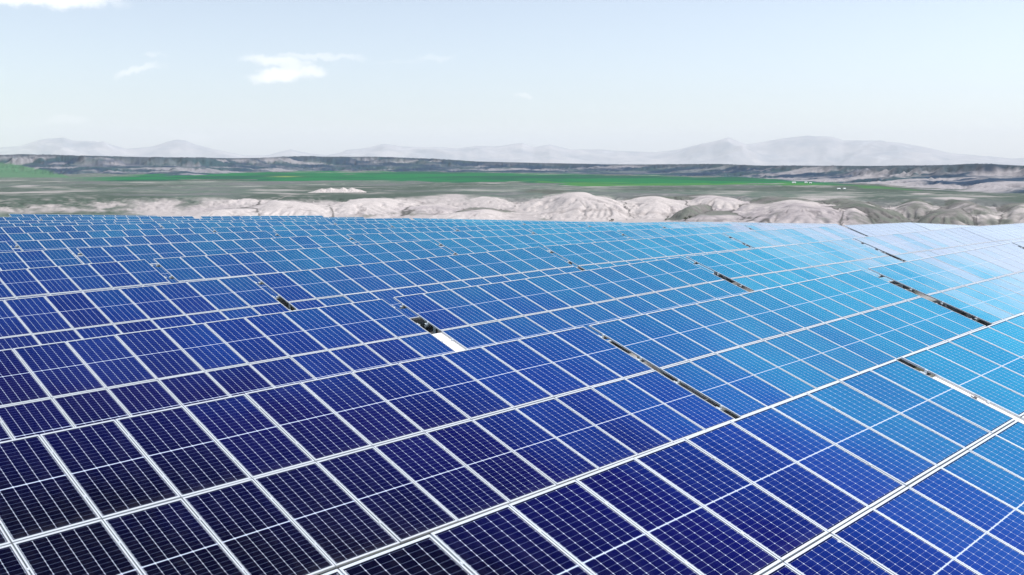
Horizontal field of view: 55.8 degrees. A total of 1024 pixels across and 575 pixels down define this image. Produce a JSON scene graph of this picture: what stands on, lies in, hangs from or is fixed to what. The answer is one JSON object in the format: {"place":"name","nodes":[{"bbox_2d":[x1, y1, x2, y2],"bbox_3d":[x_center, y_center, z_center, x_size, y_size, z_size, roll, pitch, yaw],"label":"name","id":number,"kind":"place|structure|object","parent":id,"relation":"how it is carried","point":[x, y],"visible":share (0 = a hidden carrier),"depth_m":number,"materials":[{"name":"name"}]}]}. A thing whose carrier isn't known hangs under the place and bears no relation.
{"place":"outdoors","nodes":[
{"label":"outdoors","id":0,"kind":"place"},
{"bbox_2d":[0,170,1023,574],"bbox_3d":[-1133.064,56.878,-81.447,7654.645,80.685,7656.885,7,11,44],"label":"ground","id":1,"kind":"structure","parent":0,"point":[626,198],"depth_m":1525.21,"materials":[{"name":"green plant"}]},
{"bbox_2d":[0,242,14,251],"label":"solar table","id":2,"kind":"object","parent":1,"relation":"on","point":[5,247],"visible":0.15,"depth_m":45.58,"materials":[{"name":"blue"}]},
{"bbox_2d":[0,217,32,220],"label":"solar table","id":3,"kind":"object","parent":1,"relation":"on","point":[15,218],"visible":0.12,"depth_m":79.52,"materials":[{"name":"blue"}]},
{"bbox_2d":[0,220,67,223],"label":"solar table","id":4,"kind":"object","parent":1,"relation":"on","point":[38,221],"visible":0.15,"depth_m":74.09,"materials":[{"name":"blue"}]},
{"bbox_2d":[0,248,81,270],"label":"solar table","id":5,"kind":"object","parent":1,"relation":"on","point":[33,259],"visible":0.26,"depth_m":39.69,"materials":[{"name":"blue"}]},
{"bbox_2d":[0,222,106,226],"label":"solar table","id":6,"kind":"object","parent":1,"relation":"on","point":[47,224],"visible":0.19,"depth_m":67.87,"materials":[{"name":"blue"}]},
{"bbox_2d":[9,214,146,219],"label":"solar table","id":7,"kind":"object","parent":1,"relation":"on","point":[35,216],"visible":0.15,"depth_m":88.88,"materials":[{"name":"blue"}]},
{"bbox_2d":[0,223,156,233],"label":"solar table","id":8,"kind":"object","parent":1,"relation":"on","point":[39,229],"visible":0.22,"depth_m":61.97,"materials":[{"name":"blue"}]},
{"bbox_2d":[0,259,170,299],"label":"solar table","id":9,"kind":"object","parent":1,"relation":"on","point":[33,282],"visible":0.46,"depth_m":33.64,"materials":[{"name":"blue"}]},
{"bbox_2d":[0,227,209,251],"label":"solar table","id":10,"kind":"object","parent":1,"relation":"on","point":[10,238],"visible":0.27,"depth_m":55.59,"materials":[{"name":"blue"}]},
{"bbox_2d":[40,216,195,222],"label":"solar table","id":11,"kind":"object","parent":1,"relation":"on","point":[69,219],"visible":0.16,"depth_m":85.23,"materials":[{"name":"blue"}]},
{"bbox_2d":[14,231,274,263],"bbox_3d":[-17.721,-1.364,50.119,3.970,2.683,13.972,7,11,44],"label":"solar table","id":12,"kind":"object","parent":1,"relation":"on","point":[71,245],"visible":0.27,"depth_m":49.83,"materials":[{"name":"blue"}]},
{"bbox_2d":[0,276,291,349],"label":"solar table","id":13,"kind":"object","parent":1,"relation":"on","point":[33,321],"visible":0.62,"depth_m":27.45,"materials":[{"name":"blue"}]},
{"bbox_2d":[74,218,233,223],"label":"solar table","id":14,"kind":"object","parent":1,"relation":"on","point":[115,220],"visible":0.2,"depth_m":80.27,"materials":[{"name":"blue"}]},
{"bbox_2d":[114,219,278,228],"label":"solar table","id":15,"kind":"object","parent":1,"relation":"on","point":[156,224],"visible":0.23,"depth_m":75.32,"materials":[{"name":"blue"}]},
{"bbox_2d":[76,235,354,282],"bbox_3d":[-12.533,-0.861,45.222,3.973,2.640,13.969,7,11,44],"label":"solar table","id":16,"kind":"object","parent":1,"relation":"on","point":[148,253],"visible":0.3,"depth_m":44.79,"materials":[{"name":"blue"}]},
{"bbox_2d":[0,299,455,441],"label":"solar table","id":17,"kind":"object","parent":1,"relation":"on","point":[50,387],"visible":0.74,"depth_m":20.98,"materials":[{"name":"blue"}]},
{"bbox_2d":[432,332,465,350],"bbox_3d":[-1.356,1.596,24.790,0.373,0.022,1.900,-8,30,-45],"label":"cover strip","id":18,"kind":"object","parent":17,"relation":"attached to","point":[449,342],"visible":0.39,"depth_m":25.09,"materials":[{"name":"white metal"}]},
{"bbox_2d":[159,221,330,232],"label":"solar table","id":19,"kind":"object","parent":1,"relation":"on","point":[207,226],"visible":0.19,"depth_m":69.99,"materials":[{"name":"blue"}]},
{"bbox_2d":[200,215,322,219],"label":"solar table","id":20,"kind":"object","parent":1,"relation":"on","point":[235,217],"visible":0.19,"depth_m":95.38,"materials":[{"name":"blue"}]},
{"bbox_2d":[211,223,388,237],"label":"solar table","id":21,"kind":"object","parent":1,"relation":"on","point":[270,229],"visible":0.18,"depth_m":65.37,"materials":[{"name":"blue"}]},
{"bbox_2d":[239,217,363,220],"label":"solar table","id":22,"kind":"object","parent":1,"relation":"on","point":[279,219],"visible":0.21,"depth_m":91.46,"materials":[{"name":"blue"}]},
{"bbox_2d":[153,240,452,300],"bbox_3d":[-7.388,-0.275,40.289,3.970,2.586,13.963,7,11,44],"label":"solar table","id":23,"kind":"object","parent":1,"relation":"on","point":[250,265],"visible":0.39,"depth_m":39.68,"materials":[{"name":"blue"}]},
{"bbox_2d":[308,187,364,192],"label":"earth mound","id":24,"kind":"object","parent":1,"relation":"on","point":[342,190],"visible":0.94,"depth_m":1780.05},
{"bbox_2d":[283,218,410,224],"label":"solar table","id":25,"kind":"object","parent":1,"relation":"on","point":[356,219],"visible":0.24,"depth_m":85.85,"materials":[{"name":"blue"}]},
{"bbox_2d":[273,227,454,244],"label":"solar table","id":26,"kind":"object","parent":1,"relation":"on","point":[297,233],"visible":0.24,"depth_m":59.98,"materials":[{"name":"blue"}]},
{"bbox_2d":[0,326,734,574],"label":"solar table","id":27,"kind":"object","parent":1,"relation":"on","point":[319,476],"visible":0.98,"depth_m":14.37,"materials":[{"name":"blue"}]},
{"bbox_2d":[332,220,462,227],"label":"solar table","id":28,"kind":"object","parent":1,"relation":"on","point":[385,222],"visible":0.2,"depth_m":80.26,"materials":[{"name":"blue"}]},
{"bbox_2d":[254,247,581,327],"bbox_3d":[-2.241,0.330,35.362,3.970,2.513,13.957,7,11,44],"label":"solar table","id":29,"kind":"object","parent":1,"relation":"on","point":[387,282],"visible":0.6,"depth_m":34.55,"materials":[{"name":"blue"}]},
{"bbox_2d":[346,229,533,253],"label":"solar table","id":30,"kind":"object","parent":1,"relation":"on","point":[374,238],"visible":0.25,"depth_m":54.74,"materials":[{"name":"blue"}]},
{"bbox_2d":[412,218,487,221],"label":"solar table","id":31,"kind":"object","parent":1,"relation":"on","point":[445,219],"visible":0.16,"depth_m":94.05,"materials":[{"name":"blue"}]},
{"bbox_2d":[388,221,523,230],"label":"solar table","id":32,"kind":"object","parent":1,"relation":"on","point":[451,225],"visible":0.25,"depth_m":75.45,"materials":[{"name":"blue"}]},
{"bbox_2d":[464,220,533,223],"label":"solar table","id":33,"kind":"object","parent":1,"relation":"on","point":[495,220],"visible":0.18,"depth_m":88.81,"materials":[{"name":"blue"}]},
{"bbox_2d":[454,223,588,234],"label":"solar table","id":34,"kind":"object","parent":1,"relation":"on","point":[498,227],"visible":0.17,"depth_m":70.59,"materials":[{"name":"blue"}]},
{"bbox_2d":[435,231,629,267],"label":"solar table","id":35,"kind":"object","parent":1,"relation":"on","point":[457,246],"visible":0.28,"depth_m":49.77,"materials":[{"name":"blue"}]},
{"bbox_2d":[393,257,747,348],"bbox_3d":[2.926,0.966,30.460,3.970,2.590,13.963,7,11,44],"label":"solar table","id":36,"kind":"object","parent":1,"relation":"on","point":[469,317],"visible":0.72,"depth_m":29.49,"materials":[{"name":"blue"}]},
{"bbox_2d":[520,221,621,225],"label":"solar table","id":37,"kind":"object","parent":1,"relation":"on","point":[544,222],"visible":0.21,"depth_m":84.48,"materials":[{"name":"blue"}]},
{"bbox_2d":[528,224,664,239],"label":"solar table","id":38,"kind":"object","parent":1,"relation":"on","point":[584,229],"visible":0.13,"depth_m":65.69,"materials":[{"name":"blue"}]},
{"bbox_2d":[585,222,687,226],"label":"solar table","id":39,"kind":"object","parent":1,"relation":"on","point":[617,224],"visible":0.23,"depth_m":80.53,"materials":[{"name":"blue"}]},
{"bbox_2d":[544,233,751,274],"bbox_3d":[7.577,-0.937,45.284,3.971,2.657,13.968,7,11,44],"label":"solar table","id":40,"kind":"object","parent":1,"relation":"on","point":[590,256],"visible":0.57,"depth_m":44.76,"materials":[{"name":"blue"}]},
{"bbox_2d":[322,359,1023,574],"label":"solar table","id":41,"kind":"object","parent":1,"relation":"on","point":[844,462],"visible":1,"depth_m":11.35,"materials":[{"name":"blue"}]},
{"bbox_2d":[933,376,1023,423],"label":"cover strip","id":42,"kind":"object","parent":41,"relation":"attached to","point":[1017,418],"visible":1,"depth_m":15.95,"materials":[{"name":"white metal"}]},
{"bbox_2d":[617,225,754,248],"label":"solar table","id":43,"kind":"object","parent":1,"relation":"on","point":[647,233],"visible":0.27,"depth_m":60.29,"materials":[{"name":"blue"}]},
{"bbox_2d":[659,223,758,230],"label":"solar table","id":44,"kind":"object","parent":1,"relation":"on","point":[695,225],"visible":0.2,"depth_m":75.20,"materials":[{"name":"blue"}]},
{"bbox_2d":[687,222,759,224],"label":"solar table","id":45,"kind":"object","parent":1,"relation":"on","point":[718,222],"visible":0.21,"depth_m":89.56,"materials":[{"name":"blue"}]},
{"bbox_2d":[588,270,985,417],"bbox_3d":[7.952,1.539,25.405,3.970,2.600,13.964,7,11,44],"label":"solar table","id":46,"kind":"object","parent":1,"relation":"on","point":[741,355],"visible":0.91,"depth_m":23.89,"materials":[{"name":"blue"}]},
{"bbox_2d":[758,223,819,224],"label":"solar table","id":47,"kind":"object","parent":1,"relation":"on","point":[784,223],"visible":0.16,"depth_m":84.20,"materials":[{"name":"blue"}]},
{"bbox_2d":[744,224,837,230],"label":"solar table","id":48,"kind":"object","parent":1,"relation":"on","point":[764,227],"visible":0.19,"depth_m":69.75,"materials":[{"name":"blue"}]},
{"bbox_2d":[686,238,902,290],"bbox_3d":[12.839,-0.372,40.471,3.969,2.603,13.964,7,11,44],"label":"solar table","id":49,"kind":"object","parent":1,"relation":"on","point":[756,269],"visible":0.69,"depth_m":39.72,"materials":[{"name":"blue"}]},
{"bbox_2d":[723,225,880,251],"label":"solar table","id":50,"kind":"object","parent":1,"relation":"on","point":[767,238],"visible":0.34,"depth_m":55.05,"materials":[{"name":"blue"}]},
{"bbox_2d":[843,222,928,256],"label":"solar table","id":51,"kind":"object","parent":1,"relation":"on","point":[879,229],"visible":0.27,"depth_m":64.24,"materials":[{"name":"glass"},{"name":"silicon"},{"name":"aluminium"}]},
{"bbox_2d":[853,227,999,261],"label":"solar table","id":52,"kind":"object","parent":1,"relation":"on","point":[909,246],"visible":0.6,"depth_m":49.96,"materials":[{"name":"glass"},{"name":"silicon"},{"name":"aluminium"}]},
{"bbox_2d":[914,223,973,229],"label":"solar table","id":53,"kind":"object","parent":1,"relation":"on","point":[929,226],"visible":0.15,"depth_m":71.54,"materials":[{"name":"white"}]},
{"bbox_2d":[868,243,1023,323],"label":"solar table","id":54,"kind":"object","parent":1,"relation":"on","point":[985,284],"visible":0.94,"depth_m":33.26,"materials":[{"name":"glass"},{"name":"silicon"},{"name":"aluminium"}]},
{"bbox_2d":[901,313,1023,455],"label":"solar table","id":55,"kind":"object","parent":1,"relation":"on","point":[986,363],"visible":0.83,"depth_m":17.45,"materials":[{"name":"blue"}]},
{"bbox_2d":[960,223,1023,245],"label":"solar table","id":56,"kind":"object","parent":1,"relation":"on","point":[1005,233],"visible":0.74,"depth_m":58.45,"materials":[{"name":"blue"}]},
{"bbox_2d":[1012,241,1023,248],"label":"solar table","id":57,"kind":"object","parent":1,"relation":"on","point":[1020,244],"visible":0.89,"depth_m":41.97,"materials":[{"name":"blue"}]},
{"bbox_2d":[0,154,1023,193],"bbox_3d":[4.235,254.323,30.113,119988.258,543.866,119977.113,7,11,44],"label":"hills","id":58,"kind":"structure","parent":0,"point":[989,178],"depth_m":3923.15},
{"bbox_2d":[0,136,1023,165],"bbox_3d":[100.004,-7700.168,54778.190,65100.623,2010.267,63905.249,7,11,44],"label":"mountains","id":59,"kind":"structure","parent":0,"point":[814,151],"depth_m":55451.71,"materials":[{"name":"grey stone"}]},
{"bbox_2d":[0,0,1023,157],"label":"sky","id":60,"kind":"structure","parent":0,"point":[242,77],"materials":[{"name":"blue"}]}
]}

